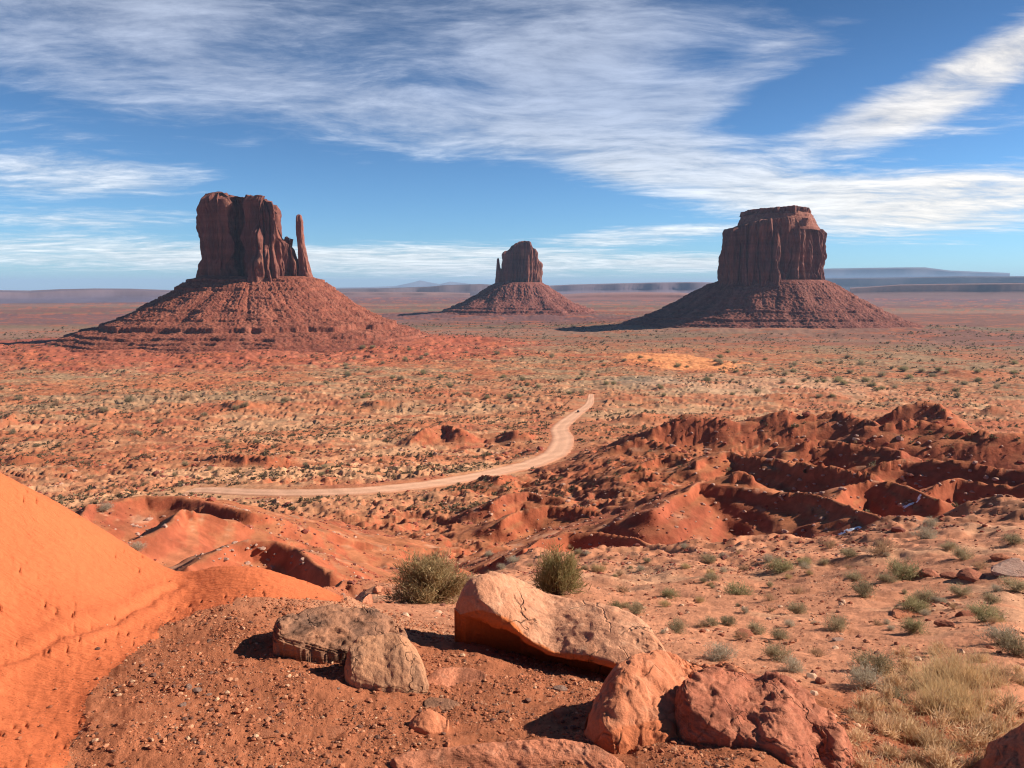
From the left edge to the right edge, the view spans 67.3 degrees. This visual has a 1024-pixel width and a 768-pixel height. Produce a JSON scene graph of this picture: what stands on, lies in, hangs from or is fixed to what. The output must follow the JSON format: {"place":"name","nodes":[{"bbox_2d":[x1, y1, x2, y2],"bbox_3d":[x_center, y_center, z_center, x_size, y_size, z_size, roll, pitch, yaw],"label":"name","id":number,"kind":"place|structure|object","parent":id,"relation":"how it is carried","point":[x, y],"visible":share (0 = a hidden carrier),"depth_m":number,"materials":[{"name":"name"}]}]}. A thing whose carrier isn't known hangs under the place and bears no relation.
{"place":"outdoors","nodes":[
{"label":"outdoors","id":0,"kind":"place"},
{"bbox_2d":[184,394,593,496],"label":"dirt road","id":1,"kind":"structure","parent":0,"point":[561,444],"depth_m":302.12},
{"bbox_2d":[339,280,466,287],"bbox_3d":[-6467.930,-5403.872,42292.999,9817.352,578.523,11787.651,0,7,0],"label":"mesa","id":2,"kind":"structure","parent":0,"point":[419,283],"depth_m":40866.83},
{"bbox_2d":[1,584,999,767],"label":"gravel","id":3,"kind":"structure","parent":0,"point":[267,723],"depth_m":4.56,"materials":[{"name":"gravel"}]},
{"bbox_2d":[0,296,1023,767],"bbox_3d":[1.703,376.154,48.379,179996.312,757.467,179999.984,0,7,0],"label":"ground","id":4,"kind":"structure","parent":0,"point":[204,526],"depth_m":222.58,"materials":[{"name":"soil"}]},
{"bbox_2d":[0,288,170,303],"bbox_3d":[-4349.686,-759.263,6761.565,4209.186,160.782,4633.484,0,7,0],"label":"mesa","id":5,"kind":"structure","parent":4,"relation":"on","point":[100,295],"depth_m":5617.77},
{"bbox_2d":[96,501,115,511],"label":"shrub","id":6,"kind":"object","parent":4,"relation":"on","point":[104,508],"visible":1,"depth_m":113.77,"materials":[{"name":"beige plant"}]},
{"bbox_2d":[128,541,148,551],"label":"shrub","id":7,"kind":"object","parent":4,"relation":"on","point":[136,546],"visible":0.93,"depth_m":6.92,"materials":[{"name":"beige plant"}]},
{"bbox_2d":[0,473,343,767],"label":"sand dune","id":8,"kind":"structure","parent":4,"relation":"on","point":[72,583],"depth_m":5.58,"materials":[{"name":"sand"}]},
{"bbox_2d":[38,191,433,353],"bbox_3d":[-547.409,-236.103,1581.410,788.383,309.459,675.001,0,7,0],"label":"butte","id":9,"kind":"object","parent":4,"relation":"on","point":[254,284],"visible":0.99,"depth_m":1476.64,"materials":[{"name":"stone"}]},
{"bbox_2d":[259,729,277,738],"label":"boulder","id":10,"kind":"object","parent":4,"relation":"on","point":[265,733],"visible":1,"depth_m":4.08,"materials":[{"name":"orange stone"}]},
{"bbox_2d":[325,726,347,739],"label":"boulder","id":11,"kind":"object","parent":4,"relation":"on","point":[333,732],"visible":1,"depth_m":4.21,"materials":[{"name":"orange stone"}]},
{"bbox_2d":[272,604,407,665],"bbox_3d":[-1.189,1.809,5.453,0.905,0.443,0.680,0,7,0],"label":"boulder","id":12,"kind":"object","parent":4,"relation":"on","point":[327,634],"visible":0.59,"depth_m":5.27,"materials":[{"name":"brown stone"}]},
{"bbox_2d":[362,594,372,603],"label":"flat rock","id":13,"kind":"object","parent":4,"relation":"on","point":[368,599],"visible":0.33,"depth_m":7.39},
{"bbox_2d":[372,586,391,594],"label":"flat rock","id":14,"kind":"object","parent":4,"relation":"on","point":[376,589],"visible":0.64,"depth_m":18.48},
{"bbox_2d":[344,633,428,693],"bbox_3d":[-0.794,1.841,4.979,0.567,0.340,0.455,0,7,0],"label":"boulder","id":15,"kind":"object","parent":4,"relation":"on","point":[390,662],"visible":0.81,"depth_m":4.86,"materials":[{"name":"beige stone"}]},
{"bbox_2d":[341,292,469,296],"bbox_3d":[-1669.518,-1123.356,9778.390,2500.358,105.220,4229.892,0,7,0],"label":"mesa","id":16,"kind":"structure","parent":4,"relation":"on","point":[401,294],"depth_m":8473.96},
{"bbox_2d":[336,284,489,295],"bbox_3d":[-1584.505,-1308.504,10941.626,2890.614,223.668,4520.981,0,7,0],"label":"mesa","id":17,"kind":"structure","parent":4,"relation":"on","point":[473,289],"depth_m":9755.07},
{"bbox_2d":[377,545,477,604],"bbox_3d":[-1.232,2.961,11.934,1.538,1.023,1.471,-6,10,-41],"label":"shrub","id":18,"kind":"object","parent":4,"relation":"on","point":[428,580],"visible":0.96,"depth_m":11.80,"materials":[{"name":"green plant"}]},
{"bbox_2d":[409,709,448,734],"bbox_3d":[-0.468,1.937,4.341,0.222,0.146,0.169,0,7,0],"label":"stone","id":19,"kind":"object","parent":4,"relation":"on","point":[427,721],"visible":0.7,"depth_m":4.31,"materials":[{"name":"orange stone"}]},
{"bbox_2d":[424,697,459,710],"bbox_3d":[-0.426,1.980,4.696,0.218,0.090,0.134,0,7,0],"label":"flat rock","id":20,"kind":"object","parent":4,"relation":"on","point":[446,705],"visible":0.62,"depth_m":4.68,"materials":[{"name":"grey stone"}]},
{"bbox_2d":[427,667,485,688],"bbox_3d":[-0.385,1.966,5.061,0.437,0.130,0.272,-3,8,-21],"label":"flat rock","id":21,"kind":"object","parent":4,"relation":"on","point":[450,676],"visible":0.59,"depth_m":5.07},
{"bbox_2d":[390,738,625,767],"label":"rock ledge","id":22,"kind":"object","parent":4,"relation":"on","point":[544,752],"visible":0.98,"depth_m":3.93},
{"bbox_2d":[0,320,1023,528],"bbox_3d":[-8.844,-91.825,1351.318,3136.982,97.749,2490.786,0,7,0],"label":"desert scrub","id":23,"kind":"object","parent":4,"relation":"on","point":[430,454],"visible":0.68,"depth_m":670.01,"materials":[{"name":"green plant"}]},
{"bbox_2d":[506,554,519,562],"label":"shrub","id":24,"kind":"object","parent":4,"relation":"on","point":[512,559],"visible":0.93,"depth_m":35.23,"materials":[{"name":"green plant"}]},
{"bbox_2d":[5,406,1023,597],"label":"scattered rubble","id":25,"kind":"object","parent":4,"relation":"on","point":[897,529],"visible":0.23,"depth_m":140.45,"materials":[{"name":"stone"}]},
{"bbox_2d":[435,241,597,315],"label":"butte","id":26,"kind":"object","parent":4,"relation":"on","point":[519,287],"visible":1,"depth_m":2963.16,"materials":[{"name":"stone"}]},
{"bbox_2d":[454,571,666,675],"bbox_3d":[0.450,1.949,6.023,1.711,0.847,0.836,4,8,27],"label":"boulder","id":27,"kind":"object","parent":4,"relation":"on","point":[500,611],"visible":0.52,"depth_m":5.92,"materials":[{"name":"stone"}]},
{"bbox_2d":[530,537,590,595],"bbox_3d":[0.924,3.637,15.225,1.268,1.376,0.971,3,8,25],"label":"shrub","id":28,"kind":"object","parent":4,"relation":"on","point":[556,576],"visible":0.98,"depth_m":15.11,"materials":[{"name":"green plant"}]},
{"bbox_2d":[553,685,567,690],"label":"stone","id":29,"kind":"object","parent":4,"relation":"on","point":[560,688],"visible":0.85,"depth_m":5.14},
{"bbox_2d":[553,707,569,718],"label":"boulder","id":30,"kind":"object","parent":4,"relation":"on","point":[559,712],"visible":1,"depth_m":4.62,"materials":[{"name":"red stone"}]},
{"bbox_2d":[589,562,607,571],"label":"shrub","id":31,"kind":"object","parent":4,"relation":"on","point":[599,568],"visible":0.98,"depth_m":26.44,"materials":[{"name":"beige plant"}]},
{"bbox_2d":[608,599,622,608],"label":"shrub","id":32,"kind":"object","parent":4,"relation":"on","point":[617,605],"visible":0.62,"depth_m":12.90,"materials":[{"name":"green plant"}]},
{"bbox_2d":[614,584,629,593],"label":"shrub","id":33,"kind":"object","parent":4,"relation":"on","point":[621,588],"visible":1,"depth_m":18.57,"materials":[{"name":"beige plant"}]},
{"bbox_2d":[549,282,713,293],"bbox_3d":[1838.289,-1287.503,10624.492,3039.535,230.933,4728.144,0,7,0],"label":"mesa","id":34,"kind":"structure","parent":4,"relation":"on","point":[681,287],"depth_m":9377.91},
{"bbox_2d":[624,598,648,614],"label":"shrub","id":35,"kind":"object","parent":4,"relation":"on","point":[636,609],"visible":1,"depth_m":12.64,"materials":[{"name":"green plant"}]},
{"bbox_2d":[656,598,670,606],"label":"shrub","id":36,"kind":"object","parent":4,"relation":"on","point":[665,603],"visible":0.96,"depth_m":14.19,"materials":[{"name":"beige plant"}]},
{"bbox_2d":[584,649,746,753],"bbox_3d":[0.953,1.879,4.470,1.194,0.477,0.787,-3,8,-24],"label":"boulder","id":37,"kind":"object","parent":4,"relation":"on","point":[633,706],"visible":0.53,"depth_m":4.30,"materials":[{"name":"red stone"}]},
{"bbox_2d":[657,586,680,597],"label":"shrub","id":38,"kind":"object","parent":4,"relation":"on","point":[668,592],"visible":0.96,"depth_m":16.18,"materials":[{"name":"green plant"}]},
{"bbox_2d":[665,614,688,633],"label":"shrub","id":39,"kind":"object","parent":4,"relation":"on","point":[677,626],"visible":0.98,"depth_m":9.81,"materials":[{"name":"green plant"}]},
{"bbox_2d":[694,595,704,602],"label":"shrub","id":40,"kind":"object","parent":4,"relation":"on","point":[699,600],"visible":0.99,"depth_m":16.09,"materials":[{"name":"beige plant"}]},
{"bbox_2d":[699,553,718,563],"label":"shrub","id":41,"kind":"object","parent":4,"relation":"on","point":[711,559],"visible":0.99,"depth_m":29.67,"materials":[{"name":"green plant"}]},
{"bbox_2d":[698,614,721,626],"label":"shrub","id":42,"kind":"object","parent":4,"relation":"on","point":[712,622],"visible":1,"depth_m":11.05,"materials":[{"name":"green plant"}]},
{"bbox_2d":[702,571,721,580],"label":"shrub","id":43,"kind":"object","parent":4,"relation":"on","point":[709,576],"visible":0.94,"depth_m":20.41,"materials":[{"name":"green plant"}]},
{"bbox_2d":[700,638,740,661],"bbox_3d":[1.985,2.544,7.326,0.390,0.210,0.423,4,8,26],"label":"shrub","id":44,"kind":"object","parent":4,"relation":"on","point":[719,650],"visible":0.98,"depth_m":7.33,"materials":[{"name":"green plant"}]},
{"bbox_2d":[720,614,737,626],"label":"shrub","id":45,"kind":"object","parent":4,"relation":"on","point":[730,620],"visible":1,"depth_m":11.28,"materials":[{"name":"green plant"}]},
{"bbox_2d":[720,579,755,595],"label":"shrub","id":46,"kind":"object","parent":4,"relation":"on","point":[741,590],"visible":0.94,"depth_m":17.36,"materials":[{"name":"green plant"}]},
{"bbox_2d":[730,628,751,639],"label":"shrub","id":47,"kind":"object","parent":4,"relation":"on","point":[743,634],"visible":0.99,"depth_m":9.74,"materials":[{"name":"green plant"}]},
{"bbox_2d":[736,563,749,570],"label":"shrub","id":48,"kind":"object","parent":4,"relation":"on","point":[743,567],"visible":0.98,"depth_m":24.90,"materials":[{"name":"brown plant"}]},
{"bbox_2d":[736,628,752,636],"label":"boulder","id":49,"kind":"object","parent":4,"relation":"on","point":[749,631],"visible":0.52,"depth_m":10.18,"materials":[{"name":"orange stone"}]},
{"bbox_2d":[746,620,768,634],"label":"shrub","id":50,"kind":"object","parent":4,"relation":"on","point":[756,627],"visible":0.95,"depth_m":10.36,"materials":[{"name":"green plant"}]},
{"bbox_2d":[674,666,853,767],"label":"boulder","id":51,"kind":"object","parent":4,"relation":"on","point":[788,720],"visible":0.84,"depth_m":4.16,"materials":[{"name":"red stone"}]},
{"bbox_2d":[760,589,776,600],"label":"shrub","id":52,"kind":"object","parent":4,"relation":"on","point":[769,598],"visible":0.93,"depth_m":15.90,"materials":[{"name":"brown plant"}]},
{"bbox_2d":[622,205,924,328],"bbox_3d":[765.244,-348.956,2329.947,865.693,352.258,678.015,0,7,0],"label":"butte","id":53,"kind":"object","parent":4,"relation":"on","point":[770,270],"visible":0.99,"depth_m":2140.42,"materials":[{"name":"stone"}]},
{"bbox_2d":[759,640,797,661],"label":"shrub","id":54,"kind":"object","parent":4,"relation":"on","point":[775,650],"visible":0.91,"depth_m":7.62,"materials":[{"name":"green plant"}]},
{"bbox_2d":[761,554,796,572],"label":"shrub","id":55,"kind":"object","parent":4,"relation":"on","point":[781,566],"visible":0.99,"depth_m":23.81,"materials":[{"name":"green plant"}]},
{"bbox_2d":[769,627,791,640],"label":"shrub","id":56,"kind":"object","parent":4,"relation":"on","point":[780,633],"visible":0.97,"depth_m":9.96,"materials":[{"name":"green plant"}]},
{"bbox_2d":[783,618,795,626],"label":"shrub","id":57,"kind":"object","parent":4,"relation":"on","point":[788,623],"visible":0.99,"depth_m":11.05,"materials":[{"name":"green plant"}]},
{"bbox_2d":[775,652,809,673],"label":"shrub","id":58,"kind":"object","parent":4,"relation":"on","point":[793,665],"visible":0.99,"depth_m":6.83,"materials":[{"name":"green plant"}]},
{"bbox_2d":[786,584,803,593],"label":"shrub","id":59,"kind":"object","parent":4,"relation":"on","point":[799,591],"visible":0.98,"depth_m":17.76,"materials":[{"name":"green plant"}]},
{"bbox_2d":[784,601,810,614],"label":"shrub","id":60,"kind":"object","parent":4,"relation":"on","point":[800,609],"visible":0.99,"depth_m":12.97,"materials":[{"name":"green plant"}]},
{"bbox_2d":[796,555,812,563],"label":"shrub","id":61,"kind":"object","parent":4,"relation":"on","point":[809,560],"visible":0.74,"depth_m":25.02,"materials":[{"name":"green plant"}]},
{"bbox_2d":[797,560,811,568],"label":"shrub","id":62,"kind":"object","parent":4,"relation":"on","point":[804,565],"visible":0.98,"depth_m":23.99,"materials":[{"name":"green plant"}]},
{"bbox_2d":[808,646,830,657],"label":"shrub","id":63,"kind":"object","parent":4,"relation":"on","point":[817,652],"visible":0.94,"depth_m":8.22,"materials":[{"name":"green plant"}]},
{"bbox_2d":[823,538,839,547],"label":"shrub","id":64,"kind":"object","parent":4,"relation":"on","point":[827,544],"visible":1,"depth_m":29.85,"materials":[{"name":"beige plant"}]},
{"bbox_2d":[819,611,849,631],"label":"shrub","id":65,"kind":"object","parent":4,"relation":"on","point":[839,624],"visible":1,"depth_m":10.39,"materials":[{"name":"green plant"}]},
{"bbox_2d":[836,546,861,557],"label":"shrub","id":66,"kind":"object","parent":4,"relation":"on","point":[847,552],"visible":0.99,"depth_m":25.06,"materials":[{"name":"green plant"}]},
{"bbox_2d":[840,568,863,580],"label":"shrub","id":67,"kind":"object","parent":4,"relation":"on","point":[852,576],"visible":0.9,"depth_m":19.93,"materials":[{"name":"green plant"}]},
{"bbox_2d":[847,574,880,599],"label":"shrub","id":68,"kind":"object","parent":4,"relation":"on","point":[865,589],"visible":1,"depth_m":15.05,"materials":[{"name":"green plant"}]},
{"bbox_2d":[842,657,901,693],"bbox_3d":[2.880,2.375,6.282,0.424,0.252,0.448,0,7,-3],"label":"shrub","id":69,"kind":"object","parent":4,"relation":"on","point":[861,678],"visible":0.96,"depth_m":6.27,"materials":[{"name":"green plant"}]},
{"bbox_2d":[846,644,898,675],"bbox_3d":[3.344,2.570,7.118,0.480,0.284,0.553,1,7,11],"label":"shrub","id":70,"kind":"object","parent":4,"relation":"on","point":[874,660],"visible":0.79,"depth_m":7.11,"materials":[{"name":"green plant"}]},
{"bbox_2d":[855,537,900,554],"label":"shrub","id":71,"kind":"object","parent":4,"relation":"on","point":[882,546],"visible":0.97,"depth_m":24.68,"materials":[{"name":"green plant"}]},
{"bbox_2d":[872,570,901,582],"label":"shrub","id":72,"kind":"object","parent":4,"relation":"on","point":[885,578],"visible":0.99,"depth_m":17.80,"materials":[{"name":"green plant"}]},
{"bbox_2d":[878,684,914,704],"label":"shrub","id":73,"kind":"object","parent":4,"relation":"on","point":[902,699],"visible":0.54,"depth_m":5.79,"materials":[{"name":"green plant"}]},
{"bbox_2d":[881,555,922,580],"bbox_3d":[9.321,4.422,18.319,1.102,0.575,1.242,7,10,42],"label":"shrub","id":74,"kind":"object","parent":4,"relation":"on","point":[906,571],"visible":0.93,"depth_m":18.33,"materials":[{"name":"green plant"}]},
{"bbox_2d":[891,608,919,618],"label":"boulder","id":75,"kind":"object","parent":4,"relation":"on","point":[898,613],"visible":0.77,"depth_m":12.30,"materials":[{"name":"orange stone"}]},
{"bbox_2d":[893,591,933,614],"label":"shrub","id":76,"kind":"object","parent":4,"relation":"on","point":[917,605],"visible":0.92,"depth_m":12.47,"materials":[{"name":"green plant"}]},
{"bbox_2d":[896,615,934,635],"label":"shrub","id":77,"kind":"object","parent":4,"relation":"on","point":[911,626],"visible":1,"depth_m":9.83,"materials":[{"name":"green plant"}]},
{"bbox_2d":[908,523,939,539],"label":"shrub","id":78,"kind":"object","parent":4,"relation":"on","point":[926,532],"visible":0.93,"depth_m":29.90,"materials":[{"name":"green plant"}]},
{"bbox_2d":[825,276,1023,291],"bbox_3d":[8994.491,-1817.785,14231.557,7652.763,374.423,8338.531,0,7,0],"label":"mesa","id":79,"kind":"structure","parent":4,"relation":"on","point":[847,283],"depth_m":14096.71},
{"bbox_2d":[919,608,931,615],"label":"shrub","id":80,"kind":"object","parent":4,"relation":"on","point":[923,612],"visible":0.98,"depth_m":12.10,"materials":[{"name":"green plant"}]},
{"bbox_2d":[909,584,944,600],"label":"shrub","id":81,"kind":"object","parent":4,"relation":"on","point":[927,594],"visible":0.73,"depth_m":14.12,"materials":[{"name":"green plant"}]},
{"bbox_2d":[917,568,939,576],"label":"boulder","id":82,"kind":"object","parent":4,"relation":"on","point":[928,572],"visible":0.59,"depth_m":18.01,"materials":[{"name":"red stone"}]},
{"bbox_2d":[919,516,939,526],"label":"shrub","id":83,"kind":"object","parent":4,"relation":"on","point":[930,522],"visible":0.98,"depth_m":38.42,"materials":[{"name":"green plant"}]},
{"bbox_2d":[934,619,954,626],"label":"stone","id":84,"kind":"object","parent":4,"relation":"on","point":[941,623],"visible":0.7,"depth_m":10.20,"materials":[{"name":"red stone"}]},
{"bbox_2d":[939,572,956,578],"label":"boulder","id":85,"kind":"object","parent":4,"relation":"on","point":[949,575],"visible":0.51,"depth_m":17.45,"materials":[{"name":"red stone"}]},
{"bbox_2d":[938,539,957,549],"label":"shrub","id":86,"kind":"object","parent":4,"relation":"on","point":[949,546],"visible":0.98,"depth_m":24.04,"materials":[{"name":"green plant"}]},
{"bbox_2d":[947,602,961,609],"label":"shrub","id":87,"kind":"object","parent":4,"relation":"on","point":[953,606],"visible":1,"depth_m":12.23,"materials":[{"name":"green plant"}]},
{"bbox_2d":[946,582,974,596],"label":"shrub","id":88,"kind":"object","parent":4,"relation":"on","point":[954,589],"visible":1,"depth_m":13.89,"materials":[{"name":"green plant"}]},
{"bbox_2d":[955,610,974,616],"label":"stone","id":89,"kind":"object","parent":4,"relation":"on","point":[963,613],"visible":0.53,"depth_m":11.40,"materials":[{"name":"red stone"}]},
{"bbox_2d":[952,545,978,559],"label":"shrub","id":90,"kind":"object","parent":4,"relation":"on","point":[959,554],"visible":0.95,"depth_m":21.35,"materials":[{"name":"green plant"}]},
{"bbox_2d":[956,568,985,581],"bbox_3d":[10.150,4.258,16.948,0.565,0.316,0.757,-2,8,-13],"label":"boulder","id":91,"kind":"object","parent":4,"relation":"on","point":[969,574],"visible":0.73,"depth_m":16.83,"materials":[{"name":"red stone"}]},
{"bbox_2d":[969,559,990,567],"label":"shrub","id":92,"kind":"object","parent":4,"relation":"on","point":[981,563],"visible":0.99,"depth_m":18.83,"materials":[{"name":"green plant"}]},
{"bbox_2d":[963,598,1010,622],"bbox_3d":[6.468,3.088,10.473,0.585,0.295,0.620,-1,7,-9],"label":"shrub","id":93,"kind":"object","parent":4,"relation":"on","point":[976,610],"visible":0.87,"depth_m":10.45,"materials":[{"name":"green plant"}]},
{"bbox_2d":[979,590,1003,603],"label":"shrub","id":94,"kind":"object","parent":4,"relation":"on","point":[991,599],"visible":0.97,"depth_m":12.44,"materials":[{"name":"green plant"}]},
{"bbox_2d":[987,583,1003,591],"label":"shrub","id":95,"kind":"object","parent":4,"relation":"on","point":[994,587],"visible":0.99,"depth_m":13.99,"materials":[{"name":"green plant"}]},
{"bbox_2d":[971,621,1020,645],"bbox_3d":[5.500,2.798,8.643,0.511,0.305,0.484,-3,8,-22],"label":"shrub","id":96,"kind":"object","parent":4,"relation":"on","point":[995,633],"visible":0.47,"depth_m":8.66,"materials":[{"name":"green plant"}]},
{"bbox_2d":[972,723,1023,767],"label":"boulder","id":97,"kind":"object","parent":4,"relation":"on","point":[1006,750],"visible":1,"depth_m":4.07,"materials":[{"name":"red stone"}]},
{"bbox_2d":[990,553,1009,560],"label":"stone","id":98,"kind":"object","parent":4,"relation":"on","point":[996,557],"visible":0.66,"depth_m":20.14,"materials":[{"name":"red stone"}]},
{"bbox_2d":[981,661,1023,686],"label":"shrub","id":99,"kind":"object","parent":4,"relation":"on","point":[1012,676],"visible":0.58,"depth_m":6.42,"materials":[{"name":"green plant"}]},
{"bbox_2d":[990,627,1023,657],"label":"shrub","id":100,"kind":"object","parent":4,"relation":"on","point":[1013,644],"visible":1,"depth_m":8.13,"materials":[{"name":"green plant"}]},
{"bbox_2d":[991,558,1023,577],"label":"boulder","id":101,"kind":"object","parent":4,"relation":"on","point":[1013,567],"visible":0.7,"depth_m":16.64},
{"bbox_2d":[997,576,1023,592],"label":"shrub","id":102,"kind":"object","parent":4,"relation":"on","point":[1018,586],"visible":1,"depth_m":14.02,"materials":[{"name":"green plant"}]},
{"bbox_2d":[999,532,1023,544],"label":"shrub","id":103,"kind":"object","parent":4,"relation":"on","point":[1010,538],"visible":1,"depth_m":24.53,"materials":[{"name":"green plant"}]},
{"bbox_2d":[0,0,1023,289],"label":"sky","id":104,"kind":"structure","parent":0,"point":[410,141],"materials":[{"name":"blue"}]},
{"bbox_2d":[562,292,688,299],"bbox_3d":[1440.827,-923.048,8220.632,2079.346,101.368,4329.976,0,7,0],"label":"mesa","id":105,"kind":"structure","parent":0,"point":[633,296],"depth_m":6910.53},
{"bbox_2d":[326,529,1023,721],"bbox_3d":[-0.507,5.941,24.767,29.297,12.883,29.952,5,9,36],"label":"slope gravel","id":106,"kind":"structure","parent":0,"point":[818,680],"depth_m":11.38,"materials":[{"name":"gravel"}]},
{"bbox_2d":[824,267,1009,277],"bbox_3d":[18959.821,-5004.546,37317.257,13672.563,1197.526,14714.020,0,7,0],"label":"mesa","id":107,"kind":"structure","parent":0,"point":[878,272],"depth_m":34987.20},
{"bbox_2d":[840,637,1023,767],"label":"dry grass","id":108,"kind":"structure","parent":0,"point":[948,684],"depth_m":5.29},
{"bbox_2d":[850,283,1023,298],"bbox_3d":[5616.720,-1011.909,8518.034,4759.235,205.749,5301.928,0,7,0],"label":"mesa","id":109,"kind":"structure","parent":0,"point":[979,291],"depth_m":7546.73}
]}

